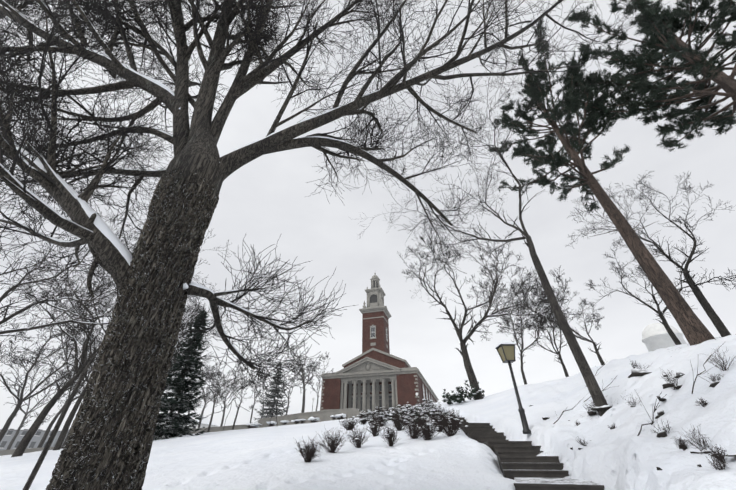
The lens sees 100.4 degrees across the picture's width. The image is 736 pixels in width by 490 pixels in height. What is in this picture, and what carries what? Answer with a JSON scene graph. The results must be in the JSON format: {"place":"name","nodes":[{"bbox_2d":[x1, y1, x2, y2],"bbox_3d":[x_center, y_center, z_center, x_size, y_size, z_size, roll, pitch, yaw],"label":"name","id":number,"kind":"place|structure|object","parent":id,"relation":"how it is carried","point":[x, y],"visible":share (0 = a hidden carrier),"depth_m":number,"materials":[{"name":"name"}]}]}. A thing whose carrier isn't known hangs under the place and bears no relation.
{"place":"outdoors","nodes":[
{"label":"outdoors","id":0,"kind":"place"},
{"bbox_2d":[0,357,68,405],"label":"snowy tree","id":1,"kind":"object","parent":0,"point":[23,384],"visible":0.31,"depth_m":40.44,"materials":[{"name":"white snow"}]},
{"bbox_2d":[4,264,108,335],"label":"snowy tree","id":2,"kind":"object","parent":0,"point":[58,307],"visible":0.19,"depth_m":26.22,"materials":[{"name":"white snow"}]},
{"bbox_2d":[0,205,235,338],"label":"tree","id":3,"kind":"object","parent":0,"point":[6,294],"depth_m":24.35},
{"bbox_2d":[303,351,329,410],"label":"tree","id":4,"kind":"object","parent":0,"point":[308,369],"depth_m":114.94,"materials":[{"name":"plant"}]},
{"bbox_2d":[0,334,735,489],"bbox_3d":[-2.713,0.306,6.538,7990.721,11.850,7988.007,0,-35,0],"label":"snow ground","id":5,"kind":"structure","parent":0,"point":[622,455],"depth_m":9.29,"materials":[{"name":"white snow"}]},
{"bbox_2d":[0,446,61,455],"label":"road wall","id":6,"kind":"structure","parent":5,"relation":"on","point":[11,452],"depth_m":43.29,"materials":[{"name":"concrete"}]},
{"bbox_2d":[0,429,67,449],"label":"blue grey house","id":7,"kind":"structure","parent":5,"relation":"on","point":[34,442],"depth_m":87.32,"materials":[{"name":"grey"}]},
{"bbox_2d":[0,324,93,449],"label":"tree","id":8,"kind":"object","parent":5,"relation":"on","point":[36,366],"depth_m":60.67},
{"bbox_2d":[23,349,98,489],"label":"trunk","id":9,"kind":"object","parent":5,"relation":"on","point":[35,470],"depth_m":8.33,"materials":[{"name":"black plant"}]},
{"bbox_2d":[0,268,179,441],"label":"tree","id":10,"kind":"object","parent":5,"relation":"on","point":[21,400],"depth_m":41.65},
{"bbox_2d":[0,208,192,456],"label":"tree","id":11,"kind":"object","parent":5,"relation":"on","point":[27,438],"depth_m":32.88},
{"bbox_2d":[0,231,211,448],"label":"tree","id":12,"kind":"object","parent":5,"relation":"on","point":[25,348],"depth_m":47.83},
{"bbox_2d":[37,292,179,447],"bbox_3d":[-45.191,20.231,57.782,24.122,34.861,19.416,0,-35,0],"label":"tree","id":13,"kind":"object","parent":5,"relation":"on","point":[44,437],"depth_m":50.05,"materials":[{"name":"brown plant"}]},
{"bbox_2d":[0,213,223,449],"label":"tree","id":14,"kind":"object","parent":5,"relation":"on","point":[44,288],"depth_m":40.49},
{"bbox_2d":[57,309,202,395],"bbox_3d":[-28.983,16.460,39.309,10.858,18.088,15.049,-20,-40,26],"label":"tree","id":15,"kind":"object","parent":5,"relation":"on","point":[99,341],"depth_m":36.93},
{"bbox_2d":[85,311,210,385],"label":"tree","id":16,"kind":"object","parent":5,"relation":"on","point":[178,338],"visible":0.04,"depth_m":68.15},
{"bbox_2d":[110,304,219,353],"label":"tree","id":17,"kind":"object","parent":5,"relation":"on","point":[213,333],"visible":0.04,"depth_m":50.34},
{"bbox_2d":[153,308,208,439],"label":"spruce","id":18,"kind":"object","parent":5,"relation":"on","point":[181,407],"depth_m":34.55,"materials":[{"name":"green plant"}]},
{"bbox_2d":[164,347,206,404],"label":"tree","id":19,"kind":"object","parent":5,"relation":"on","point":[184,377],"depth_m":60.27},
{"bbox_2d":[170,414,217,428],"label":"snow mound","id":20,"kind":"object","parent":5,"relation":"on","point":[205,422],"depth_m":94.74,"materials":[{"name":"white snow"}]},
{"bbox_2d":[182,365,214,434],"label":"tree","id":21,"kind":"object","parent":5,"relation":"on","point":[211,375],"depth_m":46.96,"materials":[{"name":"black plant"}]},
{"bbox_2d":[166,365,231,413],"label":"tree","id":22,"kind":"object","parent":5,"relation":"on","point":[208,398],"depth_m":72.49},
{"bbox_2d":[188,369,238,427],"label":"tree","id":23,"kind":"object","parent":5,"relation":"on","point":[236,384],"depth_m":76.71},
{"bbox_2d":[201,356,230,432],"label":"tree","id":24,"kind":"object","parent":5,"relation":"on","point":[219,375],"depth_m":50.67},
{"bbox_2d":[189,424,247,433],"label":"terrace wall","id":25,"kind":"structure","parent":5,"relation":"on","point":[221,428],"depth_m":50.17,"materials":[{"name":"concrete"}]},
{"bbox_2d":[200,364,250,425],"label":"tree","id":26,"kind":"object","parent":5,"relation":"on","point":[238,369],"depth_m":84.91,"materials":[{"name":"plant"}]},
{"bbox_2d":[221,362,272,429],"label":"tree","id":27,"kind":"object","parent":5,"relation":"on","point":[241,383],"depth_m":53.09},
{"bbox_2d":[250,373,268,422],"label":"tree","id":28,"kind":"object","parent":5,"relation":"on","point":[259,384],"depth_m":56.85,"materials":[{"name":"plant"}]},
{"bbox_2d":[254,361,289,421],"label":"spruce","id":29,"kind":"object","parent":5,"relation":"on","point":[269,405],"depth_m":66.97,"materials":[{"name":"green plant"}]},
{"bbox_2d":[247,367,297,417],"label":"tree","id":30,"kind":"object","parent":5,"relation":"on","point":[252,386],"depth_m":108.19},
{"bbox_2d":[269,369,302,414],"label":"tree","id":31,"kind":"object","parent":5,"relation":"on","point":[295,370],"depth_m":97.70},
{"bbox_2d":[284,337,334,412],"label":"tree","id":32,"kind":"object","parent":5,"relation":"on","point":[295,352],"depth_m":74.31,"materials":[{"name":"brown plant"}]},
{"bbox_2d":[257,408,366,427],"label":"terrace wall","id":33,"kind":"structure","parent":5,"relation":"on","point":[324,415],"depth_m":51.14,"materials":[{"name":"concrete"}]},
{"bbox_2d":[0,0,668,489],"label":"tree","id":34,"kind":"object","parent":5,"relation":"on","point":[28,100],"depth_m":5.66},
{"bbox_2d":[179,107,219,289],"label":"snow","id":35,"kind":"structure","parent":34,"relation":"attached to","point":[185,285],"depth_m":4.29,"materials":[{"name":"white snow"}]},
{"bbox_2d":[0,0,554,360],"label":"snow","id":36,"kind":"structure","parent":34,"relation":"attached to","point":[102,226],"depth_m":4.51,"materials":[{"name":"white snow"}]},
{"bbox_2d":[247,401,464,462],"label":"bushes","id":37,"kind":"object","parent":5,"relation":"on","point":[307,453],"visible":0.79,"depth_m":14.39,"materials":[{"name":"grey"}]},
{"bbox_2d":[246,401,466,455],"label":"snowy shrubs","id":38,"kind":"object","parent":5,"relation":"on","point":[310,418],"depth_m":24.68,"materials":[{"name":"white snow"}]},
{"bbox_2d":[312,273,438,413],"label":"chapel","id":39,"kind":"structure","parent":5,"relation":"on","point":[373,374],"depth_m":78.52,"materials":[{"name":"brick"}]},
{"bbox_2d":[357,400,449,422],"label":"bush leaves","id":40,"kind":"object","parent":5,"relation":"on","point":[394,414],"visible":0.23,"depth_m":21.95,"materials":[{"name":"plant"}]},
{"bbox_2d":[357,399,449,420],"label":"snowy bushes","id":41,"kind":"object","parent":5,"relation":"on","point":[405,410],"depth_m":22.95,"materials":[{"name":"white snow"}]},
{"bbox_2d":[442,380,480,401],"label":"snow","id":42,"kind":"structure","parent":5,"relation":"on","point":[459,393],"depth_m":32.06,"materials":[{"name":"white snow"}]},
{"bbox_2d":[442,380,484,404],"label":"evergreen bush leaves","id":43,"kind":"object","parent":5,"relation":"on","point":[453,397],"visible":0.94,"depth_m":31.95,"materials":[{"name":"green plant"}]},
{"bbox_2d":[357,39,608,415],"bbox_3d":[5.960,-0.223,17.316,9.373,20.071,14.659,25,-42,-31],"label":"bare tree","id":44,"kind":"object","parent":5,"relation":"on","point":[595,391],"depth_m":16.83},
{"bbox_2d":[396,220,583,399],"bbox_3d":[15.245,6.924,36.331,23.035,22.818,10.425,0,-35,0],"label":"tree","id":45,"kind":"object","parent":5,"relation":"on","point":[541,302],"depth_m":36.88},
{"bbox_2d":[430,268,534,340],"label":"snowy tree","id":46,"kind":"object","parent":45,"relation":"on","point":[482,317],"visible":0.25,"depth_m":35.40,"materials":[{"name":"white snow"}]},
{"bbox_2d":[495,340,530,433],"bbox_3d":[6.326,5.982,13.224,0.700,3.690,0.700,0,-35,0],"label":"lamp post","id":47,"kind":"object","parent":5,"relation":"on","point":[505,350],"visible":1,"depth_m":13.64,"materials":[{"name":"black metal"}]},
{"bbox_2d":[469,266,559,384],"bbox_3d":[25.663,14.079,52.137,13.429,21.242,19.511,-24,-41,30],"label":"tree","id":48,"kind":"object","parent":5,"relation":"on","point":[503,289],"depth_m":51.15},
{"bbox_2d":[447,412,604,489],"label":"stone steps","id":49,"kind":"structure","parent":5,"relation":"on","point":[523,465],"depth_m":8.87,"materials":[{"name":"grey stone"}]},
{"bbox_2d":[496,265,603,376],"bbox_3d":[27.186,11.466,45.438,15.024,18.272,11.131,0,-35,0],"label":"tree","id":50,"kind":"object","parent":5,"relation":"on","point":[542,322],"depth_m":45.11,"materials":[{"name":"plant"}]},
{"bbox_2d":[512,276,604,364],"bbox_3d":[28.801,11.160,43.279,13.059,15.715,11.196,0,-35,0],"label":"tree","id":51,"kind":"object","parent":5,"relation":"on","point":[591,318],"depth_m":43.17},
{"bbox_2d":[487,19,714,345],"bbox_3d":[13.203,-4.863,18.494,7.861,21.870,10.459,0,-35,0],"label":"pine","id":52,"kind":"object","parent":5,"relation":"on","point":[557,161],"depth_m":19.25,"materials":[{"name":"plant"}]},
{"bbox_2d":[530,368,735,470],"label":"rocks","id":53,"kind":"object","parent":5,"relation":"on","point":[642,372],"visible":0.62,"depth_m":8.71,"materials":[{"name":"grey stone"}]},
{"bbox_2d":[553,342,734,469],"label":"dry shrubs","id":54,"kind":"object","parent":5,"relation":"on","point":[718,457],"visible":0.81,"depth_m":6.68,"materials":[{"name":"grey"}]},
{"bbox_2d":[567,170,735,336],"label":"tree","id":55,"kind":"object","parent":5,"relation":"on","point":[645,196],"depth_m":24.79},
{"bbox_2d":[581,232,735,344],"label":"tree","id":56,"kind":"object","parent":5,"relation":"on","point":[623,275],"depth_m":23.47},
{"bbox_2d":[642,323,686,351],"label":"dome","id":57,"kind":"structure","parent":5,"relation":"on","point":[655,336],"depth_m":43.81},
{"bbox_2d":[0,0,735,430],"label":"sky","id":58,"kind":"structure","parent":0,"point":[265,199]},
{"bbox_2d":[559,0,735,151],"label":"pine","id":59,"kind":"object","parent":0,"point":[675,16],"depth_m":17.17,"materials":[{"name":"green plant"}]}
]}

